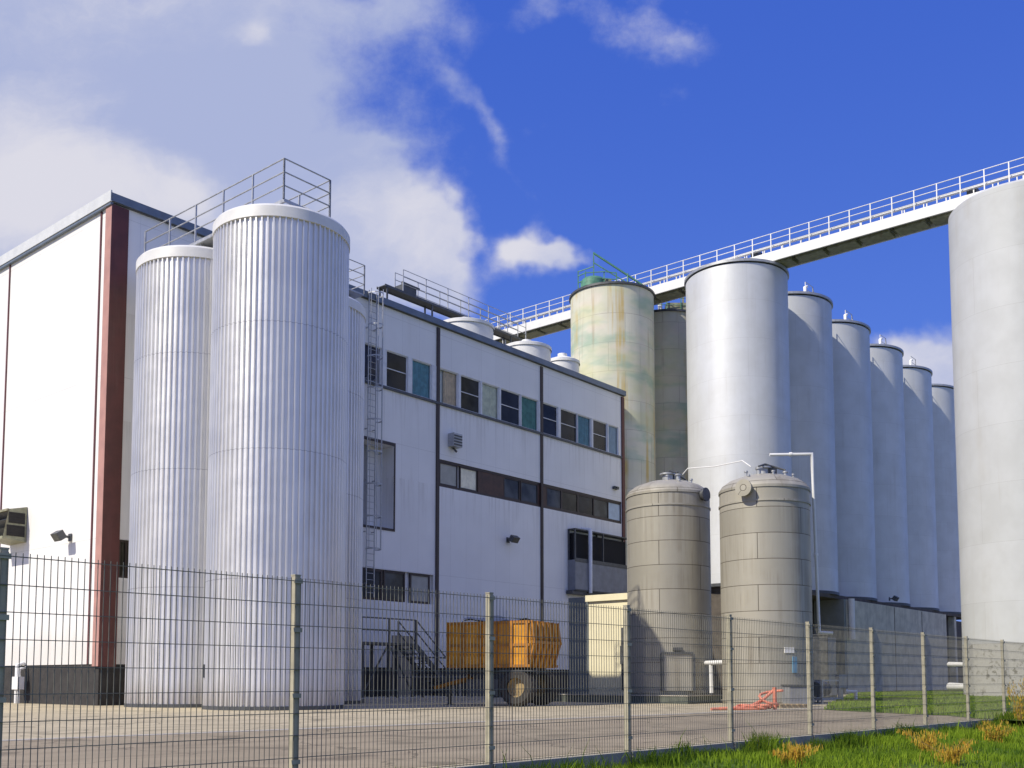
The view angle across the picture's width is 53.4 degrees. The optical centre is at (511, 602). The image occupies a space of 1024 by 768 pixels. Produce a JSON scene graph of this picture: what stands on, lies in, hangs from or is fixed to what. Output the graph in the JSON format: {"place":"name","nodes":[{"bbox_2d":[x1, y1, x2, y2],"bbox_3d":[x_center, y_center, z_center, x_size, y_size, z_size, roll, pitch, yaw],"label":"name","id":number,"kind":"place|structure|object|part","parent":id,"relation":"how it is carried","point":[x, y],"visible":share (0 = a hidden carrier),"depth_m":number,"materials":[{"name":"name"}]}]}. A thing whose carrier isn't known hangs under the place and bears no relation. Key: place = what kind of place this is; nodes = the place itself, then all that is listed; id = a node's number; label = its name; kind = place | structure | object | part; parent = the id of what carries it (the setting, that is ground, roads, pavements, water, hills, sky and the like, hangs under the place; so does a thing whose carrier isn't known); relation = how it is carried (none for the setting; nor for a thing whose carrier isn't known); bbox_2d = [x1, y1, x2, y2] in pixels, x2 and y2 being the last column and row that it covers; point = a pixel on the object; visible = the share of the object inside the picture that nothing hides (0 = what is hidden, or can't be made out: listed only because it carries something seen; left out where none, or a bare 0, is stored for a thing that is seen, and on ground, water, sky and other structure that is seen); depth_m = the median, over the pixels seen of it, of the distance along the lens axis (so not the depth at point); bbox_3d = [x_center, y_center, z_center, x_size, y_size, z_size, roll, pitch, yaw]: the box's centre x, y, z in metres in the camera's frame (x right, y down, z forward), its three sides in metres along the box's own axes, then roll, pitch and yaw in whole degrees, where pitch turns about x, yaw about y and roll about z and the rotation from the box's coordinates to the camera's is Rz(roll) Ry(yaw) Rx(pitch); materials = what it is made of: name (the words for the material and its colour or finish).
{"place":"outdoors","nodes":[
{"label":"outdoors","id":0,"kind":"place"},
{"bbox_2d":[452,679,467,696],"bbox_3d":[-2.140,3.833,45.646,0.500,0.780,1.100,-4,-6,40],"label":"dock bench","id":1,"kind":"object","parent":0,"point":[459,688],"visible":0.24,"depth_m":45.17,"materials":[{"name":"metal"}]},
{"bbox_2d":[1,708,977,767],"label":"road","id":2,"kind":"structure","parent":0,"point":[694,722],"depth_m":15.25,"materials":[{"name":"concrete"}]},
{"bbox_2d":[2,694,982,767],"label":"yard","id":3,"kind":"structure","parent":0,"point":[551,712],"depth_m":26.01,"materials":[{"name":"concrete"}]},
{"bbox_2d":[12,661,25,703],"bbox_3d":[-19.442,3.139,40.180,0.500,1.665,0.405,-4,-6,40],"label":"standpipe","id":4,"kind":"object","parent":3,"relation":"on","point":[15,683],"visible":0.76,"depth_m":40.05,"materials":[{"name":"white metal"}]},
{"bbox_2d":[124,245,212,707],"bbox_3d":[-11.424,-4.512,36.831,4.520,16.521,4.520,-4,-6,40],"label":"corrugated silo","id":5,"kind":"object","parent":3,"relation":"on","point":[169,452],"visible":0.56,"depth_m":34.83,"materials":[{"name":"metal"}]},
{"bbox_2d":[144,158,330,251],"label":"silo walkway","id":6,"kind":"structure","parent":5,"relation":"on","point":[206,241],"depth_m":34.81,"materials":[{"name":"metal"}]},
{"bbox_2d":[202,203,349,710],"bbox_3d":[-7.750,-4.743,33.751,4.520,16.521,4.520,-4,-6,40],"label":"corrugated silo","id":7,"kind":"object","parent":3,"relation":"on","point":[277,475],"visible":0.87,"depth_m":31.96,"materials":[{"name":"metal"}]},
{"bbox_2d":[0,190,625,705],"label":"industrial building","id":8,"kind":"structure","parent":3,"relation":"on","point":[536,464],"depth_m":47.84,"materials":[{"name":"metal"}]},
{"bbox_2d":[0,507,26,544],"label":"intake hood","id":9,"kind":"object","parent":8,"relation":"attached to","point":[13,525],"visible":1,"depth_m":40.76,"materials":[{"name":"beige metal"}]},
{"bbox_2d":[50,530,71,541],"bbox_3d":[-16.979,-2.516,38.360,0.520,0.423,0.662,-4,-6,40],"label":"floodlight","id":10,"kind":"object","parent":8,"relation":"attached to","point":[58,535],"visible":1,"depth_m":38.16,"materials":[{"name":"metal"}]},
{"bbox_2d":[119,540,128,577],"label":"window","id":11,"kind":"structure","parent":8,"relation":"in","point":[124,545],"depth_m":37.76,"materials":[{"name":"black glass"}]},
{"bbox_2d":[363,445,366,524],"bbox_3d":[-7.493,-5.561,47.495,0.060,3.954,1.811,-4,-6,40],"label":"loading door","id":12,"kind":"structure","parent":8,"relation":"in","point":[365,446],"depth_m":48.08,"materials":[{"name":"metal"}]},
{"bbox_2d":[362,568,381,599],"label":"window","id":13,"kind":"structure","parent":8,"relation":"in","point":[378,573],"depth_m":47.19,"materials":[{"name":"black glass"}]},
{"bbox_2d":[365,343,380,383],"bbox_3d":[-6.664,-11.234,47.753,0.070,1.784,1.261,-4,-6,40],"label":"window","id":14,"kind":"structure","parent":8,"relation":"in","point":[373,359],"depth_m":47.88,"materials":[{"name":"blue glass"}]},
{"bbox_2d":[363,288,383,596],"bbox_3d":[-6.368,-7.446,47.053,0.801,14.389,0.772,-4,-6,40],"label":"caged ladder","id":15,"kind":"object","parent":8,"relation":"attached to","point":[375,482],"visible":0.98,"depth_m":47.07,"materials":[{"name":"metal"}]},
{"bbox_2d":[383,570,404,601],"bbox_3d":[-5.598,-0.781,48.235,0.070,1.431,1.397,-4,-6,40],"label":"window","id":16,"kind":"structure","parent":8,"relation":"in","point":[390,578],"depth_m":48.23,"materials":[{"name":"grey glass"}]},
{"bbox_2d":[387,350,406,391],"bbox_3d":[-5.587,-11.138,49.031,0.070,1.784,1.385,-4,-6,40],"label":"window","id":17,"kind":"structure","parent":8,"relation":"in","point":[396,363],"depth_m":49.07,"materials":[{"name":"brown glass"}]},
{"bbox_2d":[391,635,412,695],"bbox_3d":[-5.194,3.013,48.283,0.060,2.892,1.395,-4,-6,40],"label":"door","id":18,"kind":"structure","parent":8,"relation":"in","point":[401,640],"depth_m":48.23,"materials":[{"name":"metal"}]},
{"bbox_2d":[409,573,429,603],"bbox_3d":[-4.503,-0.684,49.532,0.070,1.431,1.359,-4,-6,40],"label":"window","id":19,"kind":"structure","parent":8,"relation":"in","point":[416,581],"depth_m":49.53,"materials":[{"name":"grey glass"}]},
{"bbox_2d":[412,359,430,398],"bbox_3d":[-4.525,-11.041,50.314,0.115,1.784,1.340,-4,-6,40],"label":"window","id":20,"kind":"structure","parent":8,"relation":"in","point":[421,373],"depth_m":50.43,"materials":[{"name":"teal glass"}]},
{"bbox_2d":[440,368,456,406],"bbox_3d":[-3.288,-10.931,51.785,0.115,1.784,1.356,-4,-6,40],"label":"window","id":21,"kind":"structure","parent":8,"relation":"in","point":[448,378],"depth_m":51.94,"materials":[{"name":"white"}]},
{"bbox_2d":[439,462,457,487],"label":"window","id":22,"kind":"structure","parent":8,"relation":"in","point":[448,472],"depth_m":51.52,"materials":[{"name":"grey glass"}]},
{"bbox_2d":[377,269,525,343],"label":"roof walkway","id":23,"kind":"structure","parent":8,"relation":"on","point":[405,291],"depth_m":60.51,"materials":[{"name":"metal"}]},
{"bbox_2d":[448,432,461,452],"bbox_3d":[-2.865,-8.088,51.559,0.430,0.958,0.640,-4,-6,40],"label":"exhaust vent","id":24,"kind":"object","parent":8,"relation":"attached to","point":[454,441],"visible":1,"depth_m":51.40,"materials":[{"name":"metal"}]},
{"bbox_2d":[459,467,476,491],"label":"window","id":25,"kind":"structure","parent":8,"relation":"in","point":[467,477],"depth_m":52.62,"materials":[{"name":"white glass"}]},
{"bbox_2d":[443,317,493,338],"bbox_3d":[-2.679,-14.986,57.949,3.353,2.483,3.353,-4,-6,40],"label":"roof tank","id":26,"kind":"object","parent":8,"relation":"on","point":[481,327],"visible":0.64,"depth_m":56.52,"materials":[{"name":"white metal"}]},
{"bbox_2d":[461,375,479,413],"bbox_3d":[-2.215,-10.838,53.024,0.070,1.784,1.489,-4,-6,40],"label":"window","id":27,"kind":"structure","parent":8,"relation":"in","point":[470,388],"depth_m":53.08,"materials":[{"name":"black glass"}]},
{"bbox_2d":[482,382,497,418],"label":"window","id":28,"kind":"structure","parent":8,"relation":"in","point":[488,393],"depth_m":54.33,"materials":[{"name":"white glass"}]},
{"bbox_2d":[501,389,519,425],"bbox_3d":[-0.130,-10.651,55.503,0.070,1.784,1.631,-4,-6,40],"label":"window","id":29,"kind":"structure","parent":8,"relation":"in","point":[510,401],"depth_m":55.56,"materials":[{"name":"glass"}]},
{"bbox_2d":[504,477,519,500],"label":"window","id":30,"kind":"structure","parent":8,"relation":"in","point":[511,486],"depth_m":55.32,"materials":[{"name":"grey glass"}]},
{"bbox_2d":[506,535,519,542],"bbox_3d":[0.027,-3.405,54.484,0.662,0.423,0.520,-4,-6,40],"label":"floodlight","id":31,"kind":"object","parent":8,"relation":"attached to","point":[513,538],"visible":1,"depth_m":54.30,"materials":[{"name":"metal"}]},
{"bbox_2d":[520,481,537,504],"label":"window","id":32,"kind":"structure","parent":8,"relation":"in","point":[528,491],"depth_m":56.44,"materials":[{"name":"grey glass"}]},
{"bbox_2d":[506,339,551,361],"bbox_3d":[0.888,-14.742,62.184,3.084,2.632,3.084,-4,-6,40],"label":"roof tank","id":33,"kind":"object","parent":8,"relation":"on","point":[539,349],"visible":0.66,"depth_m":60.88,"materials":[{"name":"white paint"}]},
{"bbox_2d":[522,396,537,430],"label":"window","id":34,"kind":"structure","parent":8,"relation":"in","point":[529,408],"depth_m":56.95,"materials":[{"name":"teal glass"}]},
{"bbox_2d":[543,403,556,436],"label":"window","id":35,"kind":"structure","parent":8,"relation":"in","point":[549,411],"depth_m":58.23,"materials":[{"name":"blue glass"}]},
{"bbox_2d":[546,487,561,509],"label":"window","id":36,"kind":"structure","parent":8,"relation":"in","point":[553,496],"depth_m":58.17,"materials":[{"name":"grey glass"}]},
{"bbox_2d":[551,353,579,372],"bbox_3d":[3.220,-14.561,64.950,2.258,2.684,2.258,-4,-6,40],"label":"roof tank","id":37,"kind":"object","parent":8,"relation":"on","point":[565,361],"visible":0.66,"depth_m":64.04,"materials":[{"name":"white paint"}]},
{"bbox_2d":[561,409,576,442],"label":"window","id":38,"kind":"structure","parent":8,"relation":"in","point":[568,419],"depth_m":59.61,"materials":[{"name":"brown glass"}]},
{"bbox_2d":[562,490,577,512],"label":"window","id":39,"kind":"structure","parent":8,"relation":"in","point":[569,500],"depth_m":59.34,"materials":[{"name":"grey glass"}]},
{"bbox_2d":[578,414,590,446],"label":"window","id":40,"kind":"structure","parent":8,"relation":"in","point":[584,438],"depth_m":60.86,"materials":[{"name":"teal glass"}]},
{"bbox_2d":[578,494,593,515],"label":"window","id":41,"kind":"structure","parent":8,"relation":"in","point":[585,503],"depth_m":60.51,"materials":[{"name":"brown glass"}]},
{"bbox_2d":[566,527,626,595],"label":"balcony","id":42,"kind":"structure","parent":8,"relation":"attached to","point":[597,565],"depth_m":60.01,"materials":[{"name":"metal"}]},
{"bbox_2d":[593,419,606,451],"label":"window","id":43,"kind":"structure","parent":8,"relation":"in","point":[599,428],"depth_m":62.02,"materials":[{"name":"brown glass"}]},
{"bbox_2d":[593,498,608,518],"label":"window","id":44,"kind":"structure","parent":8,"relation":"in","point":[599,506],"depth_m":61.68,"materials":[{"name":"grey glass"}]},
{"bbox_2d":[609,425,617,454],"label":"window","id":45,"kind":"structure","parent":8,"relation":"in","point":[613,431],"depth_m":63.22,"materials":[{"name":"blue glass"}]},
{"bbox_2d":[607,501,620,521],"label":"window","id":46,"kind":"structure","parent":8,"relation":"in","point":[614,508],"depth_m":62.82,"materials":[{"name":"glass"}]},
{"bbox_2d":[344,297,365,703],"bbox_3d":[-8.205,-4.225,40.647,4.520,16.521,4.520,-4,-6,40],"label":"corrugated silo","id":47,"kind":"object","parent":3,"relation":"on","point":[355,445],"visible":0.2,"depth_m":39.88,"materials":[{"name":"metal"}]},
{"bbox_2d":[349,259,364,298],"bbox_3d":[-8.250,-12.700,42.305,4.622,2.030,1.544,-4,-6,40],"label":"railing","id":48,"kind":"object","parent":47,"relation":"on","point":[353,294],"visible":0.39,"depth_m":41.38,"materials":[{"name":"metal"}]},
{"bbox_2d":[2,707,823,740],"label":"kerb","id":49,"kind":"structure","parent":3,"relation":"on","point":[349,726],"depth_m":19.85,"materials":[{"name":"concrete"}]},
{"bbox_2d":[362,696,484,702],"bbox_3d":[-5.141,4.291,44.928,4.275,0.280,7.456,-4,-6,40],"label":"dock step","id":50,"kind":"object","parent":3,"relation":"on","point":[428,698],"visible":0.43,"depth_m":43.71,"materials":[{"name":"concrete"}]},
{"bbox_2d":[362,616,458,697],"bbox_3d":[-4.917,2.543,45.860,1.226,3.554,6.064,-4,-6,40],"label":"steel stair","id":51,"kind":"object","parent":50,"relation":"on","point":[398,645],"visible":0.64,"depth_m":45.54,"materials":[{"name":"grey metal"}]},
{"bbox_2d":[396,656,466,697],"bbox_3d":[-3.357,3.278,45.116,0.148,1.808,4.738,-4,-6,40],"label":"yard railing","id":52,"kind":"object","parent":50,"relation":"on","point":[397,663],"visible":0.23,"depth_m":44.41,"materials":[{"name":"metal"}]},
{"bbox_2d":[434,615,561,705],"bbox_3d":[-0.814,2.139,37.646,4.754,3.316,2.540,-2,-5,26],"label":"tipping trailer","id":53,"kind":"object","parent":3,"relation":"on","point":[501,657],"visible":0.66,"depth_m":36.56,"materials":[{"name":"orange paint"}]},
{"bbox_2d":[569,281,655,564],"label":"weathered silo","id":54,"kind":"object","parent":3,"relation":"on","point":[612,333],"visible":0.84,"depth_m":65.55,"materials":[{"name":"metal"}]},
{"bbox_2d":[578,252,642,287],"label":"silo head gear","id":55,"kind":"object","parent":54,"relation":"on","point":[587,280],"visible":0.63,"depth_m":66.67,"materials":[{"name":"green metal"}]},
{"bbox_2d":[553,693,721,703],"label":"tank plinth","id":56,"kind":"structure","parent":3,"relation":"on","point":[668,699],"depth_m":40.77,"materials":[{"name":"concrete"}]},
{"bbox_2d":[568,593,626,694],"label":"cream shed","id":57,"kind":"structure","parent":56,"relation":"on","point":[614,600],"depth_m":45.18,"materials":[{"name":"metal"}]},
{"bbox_2d":[626,470,712,694],"bbox_3d":[6.513,-0.737,42.152,3.563,9.690,3.748,-1,-4,15],"label":"process tank","id":58,"kind":"object","parent":56,"relation":"on","point":[668,548],"visible":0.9,"depth_m":40.83,"materials":[{"name":"metal"}]},
{"bbox_2d":[704,660,721,692],"bbox_3d":[8.058,2.931,40.408,0.231,1.302,1.214,3,-5,-34],"label":"link pipe","id":59,"kind":"object","parent":58,"relation":"attached to","point":[711,679],"visible":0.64,"depth_m":40.51,"materials":[{"name":"white metal"}]},
{"bbox_2d":[682,460,750,474],"bbox_3d":[8.268,-5.450,41.230,3.336,0.412,0.160,-4,-6,45],"label":"dome link pipe","id":60,"kind":"object","parent":58,"relation":"attached to","point":[717,465],"visible":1,"depth_m":41.18,"materials":[{"name":"grey metal"}]},
{"bbox_2d":[654,309,687,480],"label":"weathered silo","id":61,"kind":"object","parent":3,"relation":"on","point":[671,425],"visible":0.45,"depth_m":70.06,"materials":[{"name":"metal"}]},
{"bbox_2d":[658,297,685,309],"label":"silo top rail","id":62,"kind":"object","parent":61,"relation":"on","point":[680,305],"visible":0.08,"depth_m":71.23,"materials":[{"name":"grey metal"}]},
{"bbox_2d":[710,687,783,709],"bbox_3d":[7.259,2.971,31.476,2.454,0.706,0.562,1,-4,-10],"label":"hose","id":63,"kind":"object","parent":3,"relation":"on","point":[756,705],"visible":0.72,"depth_m":31.36,"materials":[{"name":"red rubber"}]},
{"bbox_2d":[718,463,814,704],"bbox_3d":[9.794,-0.633,39.523,3.679,9.690,3.517,2,-5,-23],"label":"process tank","id":64,"kind":"object","parent":3,"relation":"on","point":[765,549],"visible":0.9,"depth_m":38.12,"materials":[{"name":"metal"}]},
{"bbox_2d":[769,452,832,634],"bbox_3d":[11.340,-2.353,39.889,2.332,7.214,0.180,0,-4,0],"label":"overflow pipe","id":65,"kind":"object","parent":64,"relation":"attached to","point":[791,454],"visible":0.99,"depth_m":39.88,"materials":[{"name":"white metal"}]},
{"bbox_2d":[777,704,806,707],"bbox_3d":[9.283,3.465,34.245,1.020,0.125,0.800,1,-5,-17],"label":"plinth","id":66,"kind":"object","parent":3,"relation":"on","point":[791,706],"visible":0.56,"depth_m":33.90,"materials":[{"name":"grey concrete"}]},
{"bbox_2d":[782,684,806,703],"bbox_3d":[9.758,3.185,34.829,0.840,0.770,0.780,0,-4,-6],"label":"pump cabinet","id":67,"kind":"object","parent":3,"relation":"on","point":[794,692],"visible":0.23,"depth_m":34.49,"materials":[{"name":"metal"}]},
{"bbox_2d":[813,634,836,697],"bbox_3d":[15.857,3.225,51.717,1.020,3.222,1.200,-4,-6,40],"label":"switch cabinet","id":68,"kind":"object","parent":3,"relation":"on","point":[827,660],"visible":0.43,"depth_m":51.31,"materials":[{"name":"metal"}]},
{"bbox_3d":[16.231,3.216,51.392,0.068,2.892,1.000,-4,-6,40],"label":"door","id":69,"kind":"part","parent":68,"relation":"part of","materials":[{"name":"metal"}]},
{"bbox_2d":[814,680,840,702],"bbox_3d":[12.521,3.598,41.377,1.000,0.930,1.800,-4,-6,40],"label":"pump skid","id":70,"kind":"object","parent":3,"relation":"on","point":[825,689],"visible":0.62,"depth_m":41.00,"materials":[{"name":"metal"}]},
{"bbox_2d":[711,587,962,694],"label":"silo podium","id":71,"kind":"object","parent":3,"relation":"on","point":[898,620],"visible":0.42,"depth_m":73.18,"materials":[{"name":"concrete"}]},
{"bbox_2d":[684,258,791,586],"bbox_3d":[14.420,-11.316,64.731,6.600,21.092,6.600,-4,-6,40],"label":"smooth silo","id":72,"kind":"object","parent":71,"relation":"on","point":[738,368],"visible":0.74,"depth_m":62.21,"materials":[{"name":"metal"}]},
{"bbox_2d":[485,157,1023,344],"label":"conveyor bridge","id":73,"kind":"structure","parent":72,"relation":"on","point":[914,221],"depth_m":61.04,"materials":[{"name":"metal"}]},
{"bbox_2d":[788,291,839,594],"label":"smooth silo","id":74,"kind":"object","parent":71,"relation":"on","point":[811,374],"visible":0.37,"depth_m":67.25,"materials":[{"name":"metal"}]},
{"bbox_2d":[803,282,813,294],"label":"silo top rail","id":75,"kind":"object","parent":74,"relation":"on","point":[805,287],"visible":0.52,"depth_m":68.89,"materials":[{"name":"metal"}]},
{"bbox_2d":[848,598,854,638],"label":"downpipe","id":76,"kind":"object","parent":71,"relation":"attached to","point":[851,602],"visible":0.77,"depth_m":68.01,"materials":[{"name":"grey metal"}]},
{"bbox_2d":[832,319,877,600],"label":"smooth silo","id":77,"kind":"object","parent":71,"relation":"on","point":[854,468],"visible":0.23,"depth_m":72.38,"materials":[{"name":"metal"}]},
{"bbox_2d":[844,310,852,322],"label":"silo top rail","id":78,"kind":"object","parent":77,"relation":"on","point":[845,315],"visible":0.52,"depth_m":74.23,"materials":[{"name":"metal"}]},
{"bbox_2d":[870,344,910,606],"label":"smooth silo","id":79,"kind":"object","parent":71,"relation":"on","point":[889,479],"visible":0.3,"depth_m":77.66,"materials":[{"name":"metal"}]},
{"bbox_2d":[879,335,886,346],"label":"silo top rail","id":80,"kind":"object","parent":79,"relation":"on","point":[880,341],"visible":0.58,"depth_m":79.31,"materials":[{"name":"metal"}]},
{"bbox_2d":[889,595,898,600],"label":"floodlight","id":81,"kind":"object","parent":71,"relation":"attached to","point":[895,598],"visible":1,"depth_m":73.91,"materials":[{"name":"metal"}]},
{"bbox_2d":[903,365,939,610],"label":"smooth silo","id":82,"kind":"object","parent":71,"relation":"on","point":[921,506],"visible":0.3,"depth_m":82.94,"materials":[{"name":"metal"}]},
{"bbox_2d":[909,356,915,367],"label":"silo top rail","id":83,"kind":"object","parent":82,"relation":"on","point":[910,361],"visible":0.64,"depth_m":84.67,"materials":[{"name":"metal"}]},
{"bbox_2d":[932,384,960,614],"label":"smooth silo","id":84,"kind":"object","parent":71,"relation":"on","point":[948,563],"visible":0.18,"depth_m":88.13,"materials":[{"name":"metal"}]},
{"bbox_2d":[948,179,1023,696],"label":"huge silo","id":85,"kind":"object","parent":3,"relation":"on","point":[986,242],"visible":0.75,"depth_m":51.84,"materials":[{"name":"metal"}]},
{"bbox_2d":[946,662,961,690],"bbox_3d":[24.702,4.023,55.653,1.210,1.564,2.060,-4,-6,40],"label":"pipe pair","id":86,"kind":"object","parent":85,"relation":"attached to","point":[955,684],"visible":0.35,"depth_m":55.00,"materials":[{"name":"white paint"}]},
{"bbox_2d":[0,0,1023,621],"label":"sky","id":87,"kind":"structure","parent":0,"point":[484,151],"materials":[{"name":"blue"}]},
{"bbox_2d":[387,707,1023,767],"bbox_3d":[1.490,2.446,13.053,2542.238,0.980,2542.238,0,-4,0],"label":"ground","id":88,"kind":"structure","parent":0,"point":[861,746],"depth_m":15.06,"materials":[{"name":"green plant"}]},
{"bbox_2d":[0,547,1023,767],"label":"fence","id":89,"kind":"object","parent":88,"relation":"on","point":[903,651],"visible":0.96,"depth_m":11.50,"materials":[{"name":"metal"}]},
{"bbox_2d":[768,741,822,766],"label":"dry weed","id":90,"kind":"object","parent":88,"relation":"on","point":[797,752],"visible":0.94,"depth_m":13.29,"materials":[{"name":"yellow plant"}]},
{"bbox_2d":[896,728,947,752],"bbox_3d":[6.709,2.294,16.688,0.621,0.488,0.802,0,-4,0],"label":"dry weed","id":91,"kind":"object","parent":88,"relation":"on","point":[927,739],"visible":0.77,"depth_m":16.54,"materials":[{"name":"yellow plant"}]},
{"bbox_2d":[914,736,977,764],"bbox_3d":[6.470,2.225,15.125,0.886,0.461,0.523,-4,-6,41],"label":"dry weed","id":92,"kind":"object","parent":88,"relation":"on","point":[956,751],"visible":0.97,"depth_m":15.03,"materials":[{"name":"yellow plant"}]},
{"bbox_2d":[976,719,1016,743],"bbox_3d":[9.026,2.418,18.939,0.683,0.540,0.560,-2,-5,28],"label":"dry weed","id":93,"kind":"object","parent":88,"relation":"on","point":[989,735],"visible":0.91,"depth_m":18.95,"materials":[{"name":"yellow plant"}]},
{"bbox_2d":[1007,678,1023,726],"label":"dry weed","id":94,"kind":"object","parent":88,"relation":"on","point":[1020,712],"visible":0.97,"depth_m":23.31,"materials":[{"name":"yellow plant"}]},
{"bbox_2d":[827,709,1023,720],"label":"lawn","id":95,"kind":"structure","parent":0,"point":[922,713],"depth_m":27.87,"materials":[{"name":"plant"}]},
{"bbox_2d":[835,674,846,699],"bbox_3d":[13.623,3.540,42.080,0.340,1.150,0.260,1,-5,-17],"label":"meter post","id":96,"kind":"object","parent":95,"relation":"on","point":[842,683],"visible":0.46,"depth_m":42.01,"materials":[{"name":"metal"}]},
{"bbox_2d":[845,689,857,699],"bbox_3d":[14.590,3.979,43.683,0.486,0.515,0.200,0,-4,0],"label":"standpipe","id":97,"kind":"object","parent":95,"relation":"on","point":[847,691],"visible":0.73,"depth_m":43.62,"materials":[{"name":"grey metal"}]},
{"bbox_2d":[824,689,1023,718],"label":"lawn grass","id":98,"kind":"structure","parent":95,"relation":"on","point":[911,700],"depth_m":35.07,"materials":[{"name":"green plant"}]}
]}

